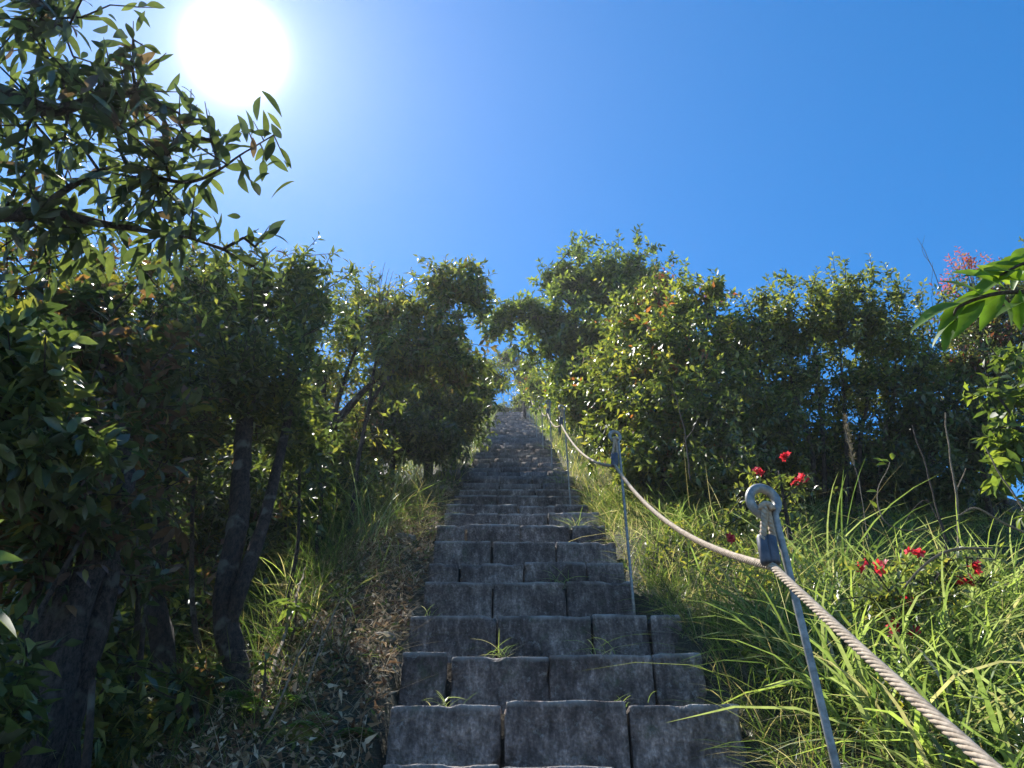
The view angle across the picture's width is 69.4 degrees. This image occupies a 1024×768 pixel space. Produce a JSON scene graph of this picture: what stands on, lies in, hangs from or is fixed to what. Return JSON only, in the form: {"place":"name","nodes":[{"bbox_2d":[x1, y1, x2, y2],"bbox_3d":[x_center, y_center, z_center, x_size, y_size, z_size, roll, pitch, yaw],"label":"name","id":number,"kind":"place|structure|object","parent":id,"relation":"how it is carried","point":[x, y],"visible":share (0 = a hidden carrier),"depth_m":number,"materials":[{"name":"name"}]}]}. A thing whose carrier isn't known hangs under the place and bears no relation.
{"place":"outdoors","nodes":[
{"label":"outdoors","id":0,"kind":"place"},
{"bbox_2d":[0,0,1023,500],"label":"sky","id":1,"kind":"structure","parent":0,"point":[748,140],"materials":[{"name":"blue"}]},
{"bbox_2d":[130,413,1023,767],"bbox_3d":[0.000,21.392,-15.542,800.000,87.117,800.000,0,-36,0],"label":"hillside ground","id":2,"kind":"structure","parent":0,"point":[378,749],"depth_m":3.07,"materials":[{"name":"soil"}]},
{"bbox_2d":[0,519,22,636],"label":"edge sprig","id":3,"kind":"object","parent":2,"relation":"on","point":[6,558],"visible":1,"depth_m":1.03,"materials":[{"name":"green plant"}]},
{"bbox_2d":[0,594,95,767],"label":"understory shrub","id":4,"kind":"object","parent":2,"relation":"on","point":[20,702],"visible":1,"depth_m":1.99,"materials":[{"name":"green plant"}]},
{"bbox_2d":[0,276,149,524],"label":"glossy leaf shrub","id":5,"kind":"object","parent":2,"relation":"on","point":[39,377],"visible":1,"depth_m":2.30,"materials":[{"name":"green plant"}]},
{"bbox_2d":[0,564,149,694],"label":"understory shrub","id":6,"kind":"object","parent":2,"relation":"on","point":[11,639],"depth_m":3.52,"materials":[{"name":"green plant"}]},
{"bbox_2d":[9,565,156,707],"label":"understory shrub","id":7,"kind":"object","parent":2,"relation":"on","point":[116,635],"visible":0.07,"depth_m":2.86,"materials":[{"name":"green plant"}]},
{"bbox_2d":[1,510,216,635],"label":"understory shrub","id":8,"kind":"object","parent":2,"relation":"on","point":[15,590],"depth_m":4.66,"materials":[{"name":"green plant"}]},
{"bbox_2d":[14,585,206,687],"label":"understory shrub","id":9,"kind":"object","parent":2,"relation":"on","point":[131,618],"visible":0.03,"depth_m":3.92,"materials":[{"name":"green plant"}]},
{"bbox_2d":[0,192,230,767],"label":"mottled trunk tree","id":10,"kind":"object","parent":2,"relation":"on","point":[110,568],"visible":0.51,"depth_m":2.81,"materials":[{"name":"green plant"}]},
{"bbox_2d":[2,222,233,449],"bbox_3d":[-4.576,0.649,6.953,3.840,4.136,3.849,16,-39,-21],"label":"understory shrub","id":11,"kind":"object","parent":2,"relation":"on","point":[29,262],"depth_m":7.13,"materials":[{"name":"green plant"}]},
{"bbox_2d":[0,215,272,696],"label":"lichen trunk tree","id":12,"kind":"object","parent":2,"relation":"on","point":[161,635],"visible":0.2,"depth_m":3.89,"materials":[{"name":"green plant"}]},
{"bbox_2d":[81,641,209,767],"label":"understory shrub","id":13,"kind":"object","parent":2,"relation":"on","point":[102,717],"visible":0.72,"depth_m":2.61,"materials":[{"name":"green plant"}]},
{"bbox_2d":[0,0,293,308],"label":"overhanging tree","id":14,"kind":"object","parent":2,"relation":"on","point":[100,111],"visible":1,"depth_m":2.54,"materials":[{"name":"green plant"}]},
{"bbox_2d":[116,461,179,689],"bbox_3d":[-1.709,0.887,3.101,0.628,1.474,0.449,-25,-43,31],"label":"sapling","id":15,"kind":"object","parent":2,"relation":"on","point":[137,620],"visible":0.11,"depth_m":3.03,"materials":[{"name":"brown plant"}]},
{"bbox_2d":[110,387,233,526],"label":"understory shrub","id":16,"kind":"object","parent":2,"relation":"on","point":[198,481],"visible":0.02,"depth_m":5.99,"materials":[{"name":"green plant"}]},
{"bbox_2d":[144,667,224,685],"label":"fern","id":17,"kind":"object","parent":2,"relation":"on","point":[160,673],"visible":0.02,"depth_m":3.11,"materials":[{"name":"green plant"}]},
{"bbox_2d":[175,632,214,653],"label":"fern","id":18,"kind":"object","parent":2,"relation":"on","point":[186,638],"visible":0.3,"depth_m":3.99,"materials":[{"name":"green plant"}]},
{"bbox_2d":[124,556,270,652],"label":"understory shrub","id":19,"kind":"object","parent":2,"relation":"on","point":[204,610],"visible":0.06,"depth_m":4.31,"materials":[{"name":"green plant"}]},
{"bbox_2d":[143,638,270,744],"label":"understory shrub","id":20,"kind":"object","parent":2,"relation":"on","point":[196,675],"visible":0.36,"depth_m":2.79,"materials":[{"name":"green plant"}]},
{"bbox_2d":[189,374,233,667],"bbox_3d":[-1.787,0.672,4.161,0.564,2.200,0.896,26,-43,-31],"label":"sapling","id":21,"kind":"object","parent":2,"relation":"on","point":[194,622],"visible":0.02,"depth_m":3.82,"materials":[{"name":"brown plant"}]},
{"bbox_2d":[140,452,302,606],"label":"understory shrub","id":22,"kind":"object","parent":2,"relation":"on","point":[202,528],"visible":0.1,"depth_m":5.17,"materials":[{"name":"green plant"}]},
{"bbox_2d":[45,472,470,767],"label":"leaf litter","id":23,"kind":"object","parent":2,"relation":"on","point":[240,754],"visible":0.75,"depth_m":3.02,"materials":[{"name":"brown plant"}]},
{"bbox_2d":[305,597,341,688],"bbox_3d":[-0.760,1.031,3.017,0.013,0.542,0.572,3,-36,-4],"label":"fallen stick","id":24,"kind":"object","parent":23,"relation":"on","point":[320,647],"visible":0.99,"depth_m":2.88,"materials":[{"name":"brown wood"}]},
{"bbox_2d":[356,545,408,556],"bbox_3d":[-0.866,1.129,4.986,0.377,0.156,0.013,17,-39,-22],"label":"fallen stick","id":25,"kind":"object","parent":23,"relation":"on","point":[384,547],"visible":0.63,"depth_m":5.01,"materials":[{"name":"brown wood"}]},
{"bbox_2d":[19,407,497,767],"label":"shade grass","id":26,"kind":"structure","parent":2,"relation":"on","point":[245,615],"depth_m":3.80,"materials":[{"name":"green plant"}]},
{"bbox_2d":[180,364,336,522],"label":"understory shrub","id":27,"kind":"object","parent":2,"relation":"on","point":[227,436],"visible":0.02,"depth_m":6.59,"materials":[{"name":"green plant"}]},
{"bbox_2d":[150,231,371,720],"bbox_3d":[-1.597,0.263,3.937,1.643,3.380,1.618,0,-36,0],"label":"crooked trunk tree","id":28,"kind":"object","parent":2,"relation":"on","point":[295,309],"visible":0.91,"depth_m":3.92,"materials":[{"name":"green plant"}]},
{"bbox_2d":[244,651,281,729],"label":"broad leaved plant","id":29,"kind":"object","parent":2,"relation":"on","point":[262,668],"visible":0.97,"depth_m":2.67,"materials":[{"name":"green plant"}]},
{"bbox_2d":[219,689,310,716],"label":"fern","id":30,"kind":"object","parent":2,"relation":"on","point":[257,700],"visible":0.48,"depth_m":2.61,"materials":[{"name":"green plant"}]},
{"bbox_2d":[179,414,351,597],"bbox_3d":[-1.991,1.042,5.673,1.588,1.730,1.605,0,-36,0],"label":"understory shrub","id":31,"kind":"object","parent":2,"relation":"on","point":[222,510],"visible":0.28,"depth_m":5.48,"materials":[{"name":"green plant"}]},
{"bbox_2d":[243,627,310,645],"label":"fern","id":32,"kind":"object","parent":2,"relation":"on","point":[259,637],"visible":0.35,"depth_m":3.46,"materials":[{"name":"green plant"}]},
{"bbox_2d":[246,551,331,627],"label":"grass tuft","id":33,"kind":"object","parent":2,"relation":"on","point":[286,581],"visible":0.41,"depth_m":3.99,"materials":[{"name":"green plant"}]},
{"bbox_2d":[272,567,305,673],"bbox_3d":[-1.062,1.090,3.585,0.022,0.937,1.297,8,-37,-11],"label":"fallen stick","id":34,"kind":"object","parent":2,"relation":"on","point":[282,640],"visible":0.7,"depth_m":3.17,"materials":[{"name":"brown wood"}]},
{"bbox_2d":[252,410,333,640],"bbox_3d":[-1.321,0.806,4.187,0.484,1.715,0.563,0,-36,0],"label":"sapling","id":35,"kind":"object","parent":2,"relation":"on","point":[298,536],"visible":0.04,"depth_m":4.01,"materials":[{"name":"brown plant"}]},
{"bbox_2d":[266,619,319,726],"bbox_3d":[-0.792,1.037,2.732,0.012,0.531,0.551,2,-36,-2],"label":"fallen stick","id":36,"kind":"object","parent":2,"relation":"on","point":[277,705],"visible":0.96,"depth_m":2.58,"materials":[{"name":"brown wood"}]},
{"bbox_2d":[267,596,320,657],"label":"broad leaved plant","id":37,"kind":"object","parent":2,"relation":"on","point":[295,606],"visible":0.88,"depth_m":3.34,"materials":[{"name":"green plant"}]},
{"bbox_2d":[276,720,322,740],"bbox_3d":[-0.700,1.166,2.454,0.160,0.085,0.122,0,-36,0],"label":"rock","id":38,"kind":"object","parent":2,"relation":"on","point":[294,731],"visible":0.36,"depth_m":2.41,"materials":[{"name":"grey stone"}]},
{"bbox_2d":[201,548,403,653],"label":"grass tuft","id":39,"kind":"object","parent":2,"relation":"on","point":[319,591],"visible":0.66,"depth_m":3.72,"materials":[{"name":"green plant"}]},
{"bbox_2d":[244,506,364,602],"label":"grass tuft","id":40,"kind":"object","parent":2,"relation":"on","point":[292,559],"visible":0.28,"depth_m":5.04,"materials":[{"name":"green plant"}]},
{"bbox_2d":[287,567,331,587],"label":"fern","id":41,"kind":"object","parent":2,"relation":"on","point":[315,572],"visible":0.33,"depth_m":4.31,"materials":[{"name":"green plant"}]},
{"bbox_2d":[295,376,342,565],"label":"sapling","id":42,"kind":"object","parent":2,"relation":"on","point":[320,431],"visible":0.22,"depth_m":6.07,"materials":[{"name":"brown plant"}]},
{"bbox_2d":[300,711,337,726],"bbox_3d":[-0.673,1.176,2.572,0.128,0.066,0.111,10,-37,-14],"label":"rock","id":43,"kind":"object","parent":2,"relation":"on","point":[324,715],"visible":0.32,"depth_m":2.54,"materials":[{"name":"grey stone"}]},
{"bbox_2d":[253,382,406,547],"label":"understory shrub","id":44,"kind":"object","parent":2,"relation":"on","point":[342,458],"visible":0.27,"depth_m":7.02,"materials":[{"name":"green plant"}]},
{"bbox_2d":[281,721,380,741],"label":"fern","id":45,"kind":"object","parent":2,"relation":"on","point":[359,731],"visible":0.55,"depth_m":2.42,"materials":[{"name":"green plant"}]},
{"bbox_2d":[257,333,405,540],"bbox_3d":[-2.451,0.663,8.159,2.459,2.679,2.362,0,-36,0],"label":"understory shrub","id":46,"kind":"object","parent":2,"relation":"on","point":[353,431],"visible":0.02,"depth_m":8.37,"materials":[{"name":"green plant"}]},
{"bbox_2d":[264,512,399,595],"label":"grass tuft","id":47,"kind":"object","parent":2,"relation":"on","point":[336,555],"visible":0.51,"depth_m":4.43,"materials":[{"name":"green plant"}]},
{"bbox_2d":[258,451,454,568],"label":"grass tuft","id":48,"kind":"object","parent":2,"relation":"on","point":[361,503],"visible":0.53,"depth_m":5.55,"materials":[{"name":"green plant"}]},
{"bbox_2d":[276,261,439,511],"bbox_3d":[-1.553,0.211,7.214,1.965,3.934,1.616,0,-36,0],"label":"forked tree","id":49,"kind":"object","parent":2,"relation":"on","point":[356,300],"visible":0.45,"depth_m":7.51,"materials":[{"name":"green plant"}]},
{"bbox_2d":[340,386,413,490],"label":"understory shrub","id":50,"kind":"object","parent":2,"relation":"on","point":[373,450],"visible":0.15,"depth_m":9.35,"materials":[{"name":"green plant"}]},
{"bbox_2d":[372,264,395,310],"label":"bare sapling","id":51,"kind":"object","parent":2,"relation":"on","point":[384,287],"visible":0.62,"depth_m":7.65,"materials":[{"name":"brown plant"}]},
{"bbox_2d":[370,631,398,642],"bbox_3d":[-0.577,1.166,3.377,0.135,0.066,0.100,-10,-37,14],"label":"rock","id":52,"kind":"object","parent":2,"relation":"on","point":[384,637],"visible":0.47,"depth_m":3.35,"materials":[{"name":"grey stone"}]},
{"bbox_2d":[325,445,449,560],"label":"grass tuft","id":53,"kind":"object","parent":2,"relation":"on","point":[388,516],"visible":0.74,"depth_m":5.42,"materials":[{"name":"green plant"}]},
{"bbox_2d":[394,533,417,542],"bbox_3d":[-0.790,1.148,5.452,0.187,0.089,0.141,0,-36,0],"label":"rock","id":54,"kind":"object","parent":2,"relation":"on","point":[408,536],"visible":0.49,"depth_m":5.41,"materials":[{"name":"grey stone"}]},
{"bbox_2d":[332,253,515,541],"bbox_3d":[-0.806,-0.021,6.781,1.587,3.339,1.193,-6,-36,9],"label":"airy topped tree","id":55,"kind":"object","parent":2,"relation":"on","point":[439,342],"visible":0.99,"depth_m":7.00,"materials":[{"name":"green plant"}]},
{"bbox_2d":[334,338,513,499],"bbox_3d":[-0.795,0.793,10.336,2.309,3.602,3.972,-17,-40,22],"label":"shaded bush","id":56,"kind":"object","parent":2,"relation":"on","point":[435,428],"visible":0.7,"depth_m":9.06,"materials":[{"name":"green plant"}]},
{"bbox_2d":[381,456,467,496],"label":"grass tuft","id":57,"kind":"object","parent":2,"relation":"on","point":[426,476],"visible":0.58,"depth_m":7.84,"materials":[{"name":"green plant"}]},
{"bbox_2d":[433,470,462,479],"bbox_3d":[-0.824,1.187,9.298,0.439,0.215,0.360,0,-36,0],"label":"rock","id":58,"kind":"object","parent":2,"relation":"on","point":[458,476],"visible":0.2,"depth_m":9.19,"materials":[{"name":"grey stone"}]},
{"bbox_2d":[463,354,513,433],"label":"round far shrub","id":59,"kind":"object","parent":2,"relation":"on","point":[496,378],"visible":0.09,"depth_m":17.21,"materials":[{"name":"green plant"}]},
{"bbox_2d":[490,345,544,418],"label":"skyline tree","id":60,"kind":"object","parent":2,"relation":"on","point":[518,377],"visible":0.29,"depth_m":23.66,"materials":[{"name":"green plant"}]},
{"bbox_2d":[486,368,552,412],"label":"summit scrub","id":61,"kind":"object","parent":2,"relation":"on","point":[511,409],"visible":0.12,"depth_m":30.78,"materials":[{"name":"green plant"}]},
{"bbox_2d":[510,363,601,452],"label":"yellowish bush","id":62,"kind":"object","parent":2,"relation":"on","point":[538,385],"visible":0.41,"depth_m":12.79,"materials":[{"name":"green plant"}]},
{"bbox_2d":[383,412,747,767],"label":"stone staircase","id":63,"kind":"structure","parent":2,"relation":"on","point":[539,699],"depth_m":3.36,"materials":[{"name":"stone"}]},
{"bbox_2d":[422,691,475,705],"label":"weed","id":64,"kind":"object","parent":63,"relation":"on","point":[444,700],"visible":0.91,"depth_m":2.57,"materials":[{"name":"green plant"}]},
{"bbox_2d":[479,638,517,657],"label":"weed","id":65,"kind":"object","parent":63,"relation":"on","point":[496,654],"visible":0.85,"depth_m":3.02,"materials":[{"name":"green plant"}]},
{"bbox_2d":[539,396,543,448],"bbox_3d":[0.511,0.689,12.852,0.080,1.171,0.036,10,-37,-14],"label":"rail post","id":66,"kind":"object","parent":63,"relation":"on","point":[542,421],"visible":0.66,"depth_m":12.86,"materials":[{"name":"metal"}]},
{"bbox_2d":[545,400,552,470],"bbox_3d":[0.501,0.690,9.885,0.080,1.171,0.036,10,-37,-14],"label":"rail post","id":67,"kind":"object","parent":63,"relation":"on","point":[548,407],"visible":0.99,"depth_m":10.05,"materials":[{"name":"metal"}]},
{"bbox_2d":[546,471,574,482],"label":"weed","id":68,"kind":"object","parent":63,"relation":"on","point":[559,479],"visible":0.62,"depth_m":8.18,"materials":[{"name":"green plant"}]},
{"bbox_2d":[543,565,585,588],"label":"weed","id":69,"kind":"object","parent":63,"relation":"on","point":[554,579],"visible":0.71,"depth_m":4.11,"materials":[{"name":"green plant"}]},
{"bbox_2d":[558,405,570,504],"bbox_3d":[0.495,0.686,6.985,0.082,1.185,0.037,7,-37,-10],"label":"rail post","id":70,"kind":"object","parent":63,"relation":"on","point":[562,411],"visible":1,"depth_m":7.17,"materials":[{"name":"metal"}]},
{"bbox_2d":[554,506,599,528],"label":"weed","id":71,"kind":"object","parent":63,"relation":"on","point":[573,520],"visible":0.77,"depth_m":5.77,"materials":[{"name":"green plant"}]},
{"bbox_2d":[608,430,635,614],"bbox_3d":[0.590,0.716,3.933,0.080,1.112,0.036,10,-37,-14],"label":"rail post","id":72,"kind":"object","parent":63,"relation":"on","point":[615,440],"visible":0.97,"depth_m":4.05,"materials":[{"name":"metal"}]},
{"bbox_2d":[564,633,679,654],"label":"weed","id":73,"kind":"object","parent":63,"relation":"on","point":[604,652],"visible":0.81,"depth_m":3.05,"materials":[{"name":"green plant"}]},
{"bbox_2d":[468,223,697,461],"bbox_3d":[1.386,-0.625,11.481,3.676,4.505,2.585,26,-43,-31],"label":"spreading tree","id":74,"kind":"object","parent":2,"relation":"on","point":[554,329],"visible":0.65,"depth_m":11.42,"materials":[{"name":"green plant"}]},
{"bbox_2d":[562,261,769,511],"bbox_3d":[1.631,0.066,7.546,2.244,3.493,2.423,0,-36,0],"label":"sunlit shrub","id":75,"kind":"object","parent":2,"relation":"on","point":[635,383],"visible":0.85,"depth_m":7.14,"materials":[{"name":"green plant"}]},
{"bbox_2d":[604,264,739,361],"bbox_3d":[1.959,-0.303,8.522,1.691,3.519,0.797,-22,-41,27],"label":"copper leaved sapling","id":76,"kind":"object","parent":2,"relation":"on","point":[659,301],"visible":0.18,"depth_m":9.34,"materials":[{"name":"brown plant"}]},
{"bbox_2d":[681,355,827,536],"bbox_3d":[1.983,0.589,5.884,1.347,1.742,1.002,18,-40,-23],"label":"twiggy shrub","id":77,"kind":"object","parent":2,"relation":"on","point":[751,433],"visible":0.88,"depth_m":5.89,"materials":[{"name":"green plant"}]},
{"bbox_2d":[526,408,1023,767],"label":"bank grass","id":78,"kind":"structure","parent":2,"relation":"on","point":[863,700],"depth_m":2.81,"materials":[{"name":"green plant"}]},
{"bbox_2d":[671,385,699,479],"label":"dry stalk","id":79,"kind":"object","parent":78,"relation":"on","point":[685,436],"visible":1,"depth_m":5.42,"materials":[{"name":"brown plant"}]},
{"bbox_2d":[691,451,851,543],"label":"red azalea","id":80,"kind":"object","parent":78,"relation":"on","point":[780,482],"visible":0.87,"depth_m":3.99,"materials":[{"name":"brown plant"}]},
{"bbox_2d":[843,415,868,539],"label":"dry stalk","id":81,"kind":"object","parent":78,"relation":"on","point":[850,449],"visible":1,"depth_m":4.39,"materials":[{"name":"plant"}]},
{"bbox_2d":[866,453,928,530],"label":"dry stalk","id":82,"kind":"object","parent":78,"relation":"on","point":[892,456],"visible":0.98,"depth_m":3.35,"materials":[{"name":"plant"}]},
{"bbox_2d":[817,542,1009,677],"bbox_3d":[1.455,0.832,2.689,0.703,0.504,0.385,0,-36,0],"label":"red azalea","id":83,"kind":"object","parent":78,"relation":"on","point":[887,597],"visible":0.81,"depth_m":2.69,"materials":[{"name":"brown plant"}]},
{"bbox_2d":[905,425,955,576],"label":"dry stalk","id":84,"kind":"object","parent":78,"relation":"on","point":[941,525],"visible":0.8,"depth_m":3.42,"materials":[{"name":"brown plant"}]},
{"bbox_2d":[904,547,992,587],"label":"dry stalk","id":85,"kind":"object","parent":78,"relation":"on","point":[939,555],"visible":0.99,"depth_m":2.44,"materials":[{"name":"plant"}]},
{"bbox_2d":[945,412,965,556],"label":"dry stalk","id":86,"kind":"object","parent":78,"relation":"on","point":[956,492],"visible":0.9,"depth_m":3.83,"materials":[{"name":"brown plant"}]},
{"bbox_2d":[985,446,1023,510],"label":"dry stalk","id":87,"kind":"object","parent":78,"relation":"on","point":[1013,493],"visible":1,"depth_m":3.38,"materials":[{"name":"brown plant"}]},
{"bbox_2d":[745,484,840,767],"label":"rail post","id":88,"kind":"object","parent":2,"relation":"on","point":[767,513],"visible":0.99,"depth_m":1.51,"materials":[{"name":"metal"}]},
{"bbox_2d":[530,400,1003,767],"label":"handrail rope","id":89,"kind":"object","parent":88,"relation":"attached to","point":[964,742],"visible":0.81,"depth_m":1.09,"materials":[{"name":"beige fabric"}]},
{"bbox_2d":[612,482,1023,767],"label":"ground cover","id":90,"kind":"object","parent":2,"relation":"on","point":[1015,736],"visible":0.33,"depth_m":4.17,"materials":[{"name":"green plant"}]},
{"bbox_2d":[693,251,964,519],"bbox_3d":[2.893,0.115,6.681,2.568,2.906,1.746,0,-36,0],"label":"many stemmed shrub","id":91,"kind":"object","parent":2,"relation":"on","point":[868,325],"visible":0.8,"depth_m":6.76,"materials":[{"name":"green plant"}]},
{"bbox_2d":[905,236,944,329],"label":"bare vine","id":92,"kind":"object","parent":91,"relation":"attached to","point":[931,282],"visible":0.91,"depth_m":6.88,"materials":[{"name":"brown plant"}]},
{"bbox_2d":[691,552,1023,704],"bbox_3d":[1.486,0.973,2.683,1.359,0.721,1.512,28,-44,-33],"label":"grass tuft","id":93,"kind":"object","parent":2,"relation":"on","point":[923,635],"visible":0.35,"depth_m":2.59,"materials":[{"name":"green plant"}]},
{"bbox_2d":[749,527,1023,679],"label":"grass tuft","id":94,"kind":"object","parent":2,"relation":"on","point":[944,592],"visible":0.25,"depth_m":2.73,"materials":[{"name":"green plant"}]},
{"bbox_2d":[760,336,1023,538],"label":"dark backing shrub","id":95,"kind":"object","parent":2,"relation":"on","point":[964,426],"visible":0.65,"depth_m":6.03,"materials":[{"name":"green plant"}]},
{"bbox_2d":[786,594,1023,738],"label":"grass tuft","id":96,"kind":"object","parent":2,"relation":"on","point":[946,651],"visible":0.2,"depth_m":2.35,"materials":[{"name":"green plant"}]},
{"bbox_2d":[794,494,1023,632],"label":"grass tuft","id":97,"kind":"object","parent":2,"relation":"on","point":[1014,573],"visible":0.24,"depth_m":3.37,"materials":[{"name":"green plant"}]},
{"bbox_2d":[915,236,1023,512],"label":"red tipped tree","id":98,"kind":"object","parent":2,"relation":"on","point":[997,333],"visible":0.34,"depth_m":7.09,"materials":[{"name":"brown plant"}]},
{"bbox_2d":[959,507,1023,532],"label":"dry stalk","id":99,"kind":"object","parent":2,"relation":"on","point":[997,519],"visible":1,"depth_m":2.95,"materials":[{"name":"brown plant"}]},
{"bbox_2d":[960,336,1023,534],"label":"shrub","id":100,"kind":"object","parent":2,"relation":"on","point":[1007,453],"visible":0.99,"depth_m":3.82,"materials":[{"name":"green plant"}]},
{"bbox_2d":[910,248,1023,352],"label":"overhanging leafy branch","id":101,"kind":"object","parent":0,"point":[962,313],"visible":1,"depth_m":1.50,"materials":[{"name":"green plant"}]}
]}

